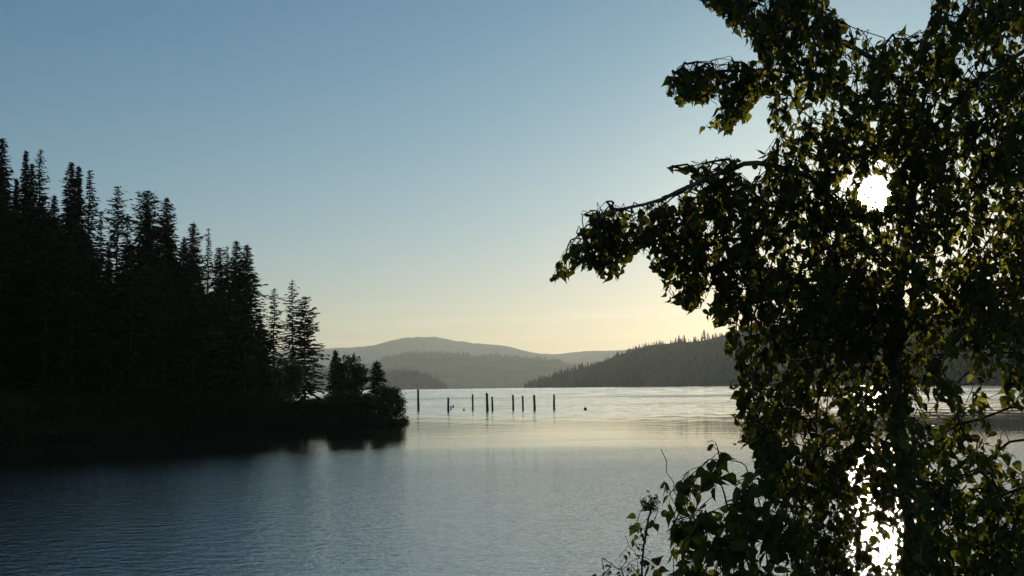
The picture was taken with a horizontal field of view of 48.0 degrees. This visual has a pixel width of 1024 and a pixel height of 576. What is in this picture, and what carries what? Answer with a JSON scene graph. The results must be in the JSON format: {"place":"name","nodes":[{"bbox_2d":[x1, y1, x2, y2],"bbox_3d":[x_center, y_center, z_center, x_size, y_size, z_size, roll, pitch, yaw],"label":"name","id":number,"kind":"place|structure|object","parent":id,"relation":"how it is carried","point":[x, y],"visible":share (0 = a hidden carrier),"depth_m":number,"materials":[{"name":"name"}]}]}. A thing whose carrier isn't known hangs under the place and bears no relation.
{"place":"outdoors","nodes":[
{"label":"outdoors","id":0,"kind":"place"},
{"bbox_2d":[0,352,394,445],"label":"wooded point","id":1,"kind":"structure","parent":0,"point":[376,416],"depth_m":135.52,"materials":[{"name":"plant"}]},
{"bbox_2d":[0,138,23,273],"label":"conifer tree","id":2,"kind":"object","parent":1,"relation":"on","point":[3,145],"visible":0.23,"depth_m":151.85,"materials":[{"name":"green plant"}]},
{"bbox_2d":[11,178,21,216],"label":"conifer tree","id":3,"kind":"object","parent":1,"relation":"on","point":[17,185],"visible":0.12,"depth_m":169.76,"materials":[{"name":"green plant"}]},
{"bbox_2d":[15,151,35,237],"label":"conifer tree","id":4,"kind":"object","parent":1,"relation":"on","point":[25,177],"visible":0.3,"depth_m":167.81,"materials":[{"name":"green plant"}]},
{"bbox_2d":[26,162,38,217],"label":"conifer tree","id":5,"kind":"object","parent":1,"relation":"on","point":[32,167],"visible":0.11,"depth_m":174.04,"materials":[{"name":"green plant"}]},
{"bbox_2d":[26,149,50,227],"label":"conifer tree","id":6,"kind":"object","parent":1,"relation":"on","point":[39,183],"visible":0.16,"depth_m":166.90,"materials":[{"name":"green plant"}]},
{"bbox_2d":[48,195,62,242],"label":"conifer tree","id":7,"kind":"object","parent":1,"relation":"on","point":[54,204],"visible":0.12,"depth_m":161.53,"materials":[{"name":"green plant"}]},
{"bbox_2d":[58,162,91,258],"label":"conifer tree","id":8,"kind":"object","parent":1,"relation":"on","point":[72,206],"visible":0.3,"depth_m":163.44,"materials":[{"name":"green plant"}]},
{"bbox_2d":[64,165,91,252],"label":"conifer tree","id":9,"kind":"object","parent":1,"relation":"on","point":[78,170],"visible":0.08,"depth_m":169.87,"materials":[{"name":"green plant"}]},
{"bbox_2d":[81,170,114,304],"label":"conifer tree","id":10,"kind":"object","parent":1,"relation":"on","point":[91,224],"visible":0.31,"depth_m":165.60,"materials":[{"name":"green plant"}]},
{"bbox_2d":[93,211,112,303],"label":"conifer tree","id":11,"kind":"object","parent":1,"relation":"on","point":[102,241],"visible":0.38,"depth_m":161.19,"materials":[{"name":"green plant"}]},
{"bbox_2d":[104,246,112,297],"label":"conifer tree","id":12,"kind":"object","parent":1,"relation":"on","point":[108,265],"visible":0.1,"depth_m":176.90,"materials":[{"name":"green plant"}]},
{"bbox_2d":[102,186,136,295],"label":"conifer tree","id":13,"kind":"object","parent":1,"relation":"on","point":[116,232],"visible":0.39,"depth_m":167.26,"materials":[{"name":"green plant"}]},
{"bbox_2d":[118,215,134,288],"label":"conifer tree","id":14,"kind":"object","parent":1,"relation":"on","point":[127,241],"visible":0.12,"depth_m":173.32,"materials":[{"name":"green plant"}]},
{"bbox_2d":[0,171,281,417],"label":"forest","id":15,"kind":"object","parent":1,"relation":"on","point":[64,323],"visible":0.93,"depth_m":128.35,"materials":[{"name":"green plant"}]},
{"bbox_2d":[117,190,179,330],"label":"conifer tree","id":16,"kind":"object","parent":1,"relation":"on","point":[146,241],"visible":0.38,"depth_m":170.93,"materials":[{"name":"green plant"}]},
{"bbox_2d":[152,197,188,360],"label":"conifer tree","id":17,"kind":"object","parent":1,"relation":"on","point":[169,242],"visible":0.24,"depth_m":172.94,"materials":[{"name":"green plant"}]},
{"bbox_2d":[175,239,196,297],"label":"conifer tree","id":18,"kind":"object","parent":1,"relation":"on","point":[183,245],"visible":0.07,"depth_m":178.96,"materials":[{"name":"green plant"}]},
{"bbox_2d":[177,222,215,327],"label":"conifer tree","id":19,"kind":"object","parent":1,"relation":"on","point":[193,250],"visible":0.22,"depth_m":176.90,"materials":[{"name":"green plant"}]},
{"bbox_2d":[0,370,409,444],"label":"undergrowth","id":20,"kind":"object","parent":1,"relation":"on","point":[24,417],"visible":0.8,"depth_m":123.52,"materials":[{"name":"plant"}]},
{"bbox_2d":[202,228,213,301],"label":"conifer tree","id":21,"kind":"object","parent":1,"relation":"on","point":[207,276],"visible":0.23,"depth_m":185.01,"materials":[{"name":"green plant"}]},
{"bbox_2d":[206,247,231,303],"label":"conifer tree","id":22,"kind":"object","parent":1,"relation":"on","point":[218,280],"visible":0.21,"depth_m":182.62,"materials":[{"name":"green plant"}]},
{"bbox_2d":[223,245,229,290],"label":"conifer tree","id":23,"kind":"object","parent":1,"relation":"on","point":[227,256],"visible":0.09,"depth_m":189.20,"materials":[{"name":"green plant"}]},
{"bbox_2d":[210,240,264,351],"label":"conifer tree","id":24,"kind":"object","parent":1,"relation":"on","point":[237,277],"visible":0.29,"depth_m":182.38,"materials":[{"name":"green plant"}]},
{"bbox_2d":[232,245,272,364],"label":"conifer tree","id":25,"kind":"object","parent":1,"relation":"on","point":[247,266],"visible":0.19,"depth_m":184.45,"materials":[{"name":"green plant"}]},
{"bbox_2d":[262,289,289,379],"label":"conifer tree","id":26,"kind":"object","parent":1,"relation":"on","point":[270,332],"visible":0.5,"depth_m":182.09,"materials":[{"name":"green plant"}]},
{"bbox_2d":[266,355,308,401],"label":"leafy tree","id":27,"kind":"object","parent":1,"relation":"on","point":[291,386],"visible":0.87,"depth_m":158.36,"materials":[{"name":"green plant"}]},
{"bbox_2d":[275,280,315,396],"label":"conifer tree","id":28,"kind":"object","parent":1,"relation":"on","point":[289,324],"visible":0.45,"depth_m":178.05,"materials":[{"name":"green plant"}]},
{"bbox_2d":[280,296,329,401],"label":"conifer tree","id":29,"kind":"object","parent":1,"relation":"on","point":[302,342],"visible":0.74,"depth_m":171.63,"materials":[{"name":"green plant"}]},
{"bbox_2d":[321,350,341,396],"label":"conifer tree","id":30,"kind":"object","parent":1,"relation":"on","point":[335,356],"visible":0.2,"depth_m":151.53,"materials":[{"name":"green plant"}]},
{"bbox_2d":[317,388,362,405],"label":"bush","id":31,"kind":"object","parent":1,"relation":"on","point":[343,396],"visible":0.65,"depth_m":140.35,"materials":[{"name":"green plant"}]},
{"bbox_2d":[325,353,369,395],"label":"leafy tree","id":32,"kind":"object","parent":1,"relation":"on","point":[355,378],"visible":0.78,"depth_m":146.58,"materials":[{"name":"green plant"}]},
{"bbox_2d":[355,391,379,410],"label":"bush","id":33,"kind":"object","parent":1,"relation":"on","point":[367,397],"visible":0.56,"depth_m":139.27,"materials":[{"name":"green plant"}]},
{"bbox_2d":[364,361,386,395],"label":"conifer tree","id":34,"kind":"object","parent":1,"relation":"on","point":[377,377],"visible":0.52,"depth_m":146.29,"materials":[{"name":"green plant"}]},
{"bbox_2d":[371,380,408,418],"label":"bush","id":35,"kind":"object","parent":1,"relation":"on","point":[389,398],"visible":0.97,"depth_m":136.71,"materials":[{"name":"green plant"}]},
{"bbox_2d":[282,373,446,390],"bbox_3d":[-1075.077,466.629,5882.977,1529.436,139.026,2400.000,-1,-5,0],"label":"headland","id":36,"kind":"structure","parent":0,"point":[404,383],"depth_m":5409.16,"materials":[{"name":"plant"}]},
{"bbox_2d":[279,367,447,388],"bbox_3d":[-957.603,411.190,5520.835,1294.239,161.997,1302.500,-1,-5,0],"label":"headland forest","id":37,"kind":"object","parent":36,"relation":"on","point":[406,377],"visible":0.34,"depth_m":5480.76,"materials":[{"name":"plant"}]},
{"bbox_2d":[316,353,577,388],"bbox_3d":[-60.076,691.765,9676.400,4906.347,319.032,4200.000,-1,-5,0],"label":"hill","id":38,"kind":"structure","parent":0,"point":[407,359],"depth_m":8990.73,"materials":[{"name":"green plant"}]},
{"bbox_2d":[310,350,586,384],"bbox_3d":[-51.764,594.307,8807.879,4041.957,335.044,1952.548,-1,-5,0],"label":"hill forest","id":39,"kind":"object","parent":38,"relation":"on","point":[493,355],"visible":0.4,"depth_m":9261.04,"materials":[{"name":"green plant"}]},
{"bbox_2d":[268,337,634,368],"bbox_3d":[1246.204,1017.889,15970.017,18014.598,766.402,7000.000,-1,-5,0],"label":"mountain","id":40,"kind":"structure","parent":0,"point":[366,354],"depth_m":15142.10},
{"bbox_2d":[0,385,1023,575],"bbox_3d":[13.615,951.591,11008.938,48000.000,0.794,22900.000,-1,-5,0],"label":"water","id":41,"kind":"structure","parent":0,"point":[434,487],"depth_m":46.59,"materials":[{"name":"blue liquid"}]},
{"bbox_2d":[417,389,419,408],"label":"piling","id":42,"kind":"object","parent":41,"relation":"in","point":[418,405],"visible":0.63,"depth_m":228.52,"materials":[{"name":"brown wood"}]},
{"bbox_2d":[486,393,488,409],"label":"piling","id":43,"kind":"object","parent":41,"relation":"in","point":[487,406],"visible":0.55,"depth_m":202.53,"materials":[{"name":"brown wood"}]},
{"bbox_2d":[491,396,493,409],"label":"piling","id":44,"kind":"object","parent":41,"relation":"in","point":[492,406],"visible":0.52,"depth_m":206.78,"materials":[{"name":"brown wood"}]},
{"bbox_2d":[533,395,535,408],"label":"piling","id":45,"kind":"object","parent":41,"relation":"in","point":[534,403],"visible":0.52,"depth_m":206.09,"materials":[{"name":"brown wood"}]},
{"bbox_2d":[0,0,1023,353],"label":"sky","id":46,"kind":"structure","parent":0,"point":[415,168],"materials":[{"name":"blue"}]},
{"bbox_2d":[524,319,1018,387],"bbox_3d":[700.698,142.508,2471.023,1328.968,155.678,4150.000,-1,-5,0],"label":"wooded hill","id":47,"kind":"structure","parent":0,"point":[698,382],"depth_m":2916.26,"materials":[{"name":"green plant"}]},
{"bbox_2d":[524,308,1023,387],"bbox_3d":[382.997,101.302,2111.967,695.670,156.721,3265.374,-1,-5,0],"label":"hill forest","id":48,"kind":"object","parent":47,"relation":"on","point":[961,366],"visible":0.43,"depth_m":2862.11,"materials":[{"name":"green plant"}]},
{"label":"near bank","id":49,"kind":"structure","parent":0,"visible":0},
{"bbox_2d":[592,558,639,575],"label":"weed","id":50,"kind":"object","parent":49,"relation":"on","point":[610,572],"visible":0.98,"depth_m":4.15,"materials":[{"name":"green plant"}]},
{"bbox_2d":[615,490,669,575],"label":"weed","id":51,"kind":"object","parent":49,"relation":"on","point":[636,526],"visible":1,"depth_m":4.15,"materials":[{"name":"green plant"}]},
{"bbox_2d":[660,440,821,575],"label":"leafy shrub","id":52,"kind":"object","parent":49,"relation":"on","point":[730,550],"visible":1,"depth_m":4.36,"materials":[{"name":"green plant"}]},
{"bbox_2d":[549,0,1023,575],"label":"birch tree","id":53,"kind":"object","parent":49,"relation":"on","point":[835,300],"visible":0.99,"depth_m":5.68,"materials":[{"name":"green plant"}]},
{"bbox_2d":[893,300,1023,575],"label":"arching shrub","id":54,"kind":"object","parent":49,"relation":"on","point":[931,543],"visible":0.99,"depth_m":4.78,"materials":[{"name":"green plant"}]}
]}

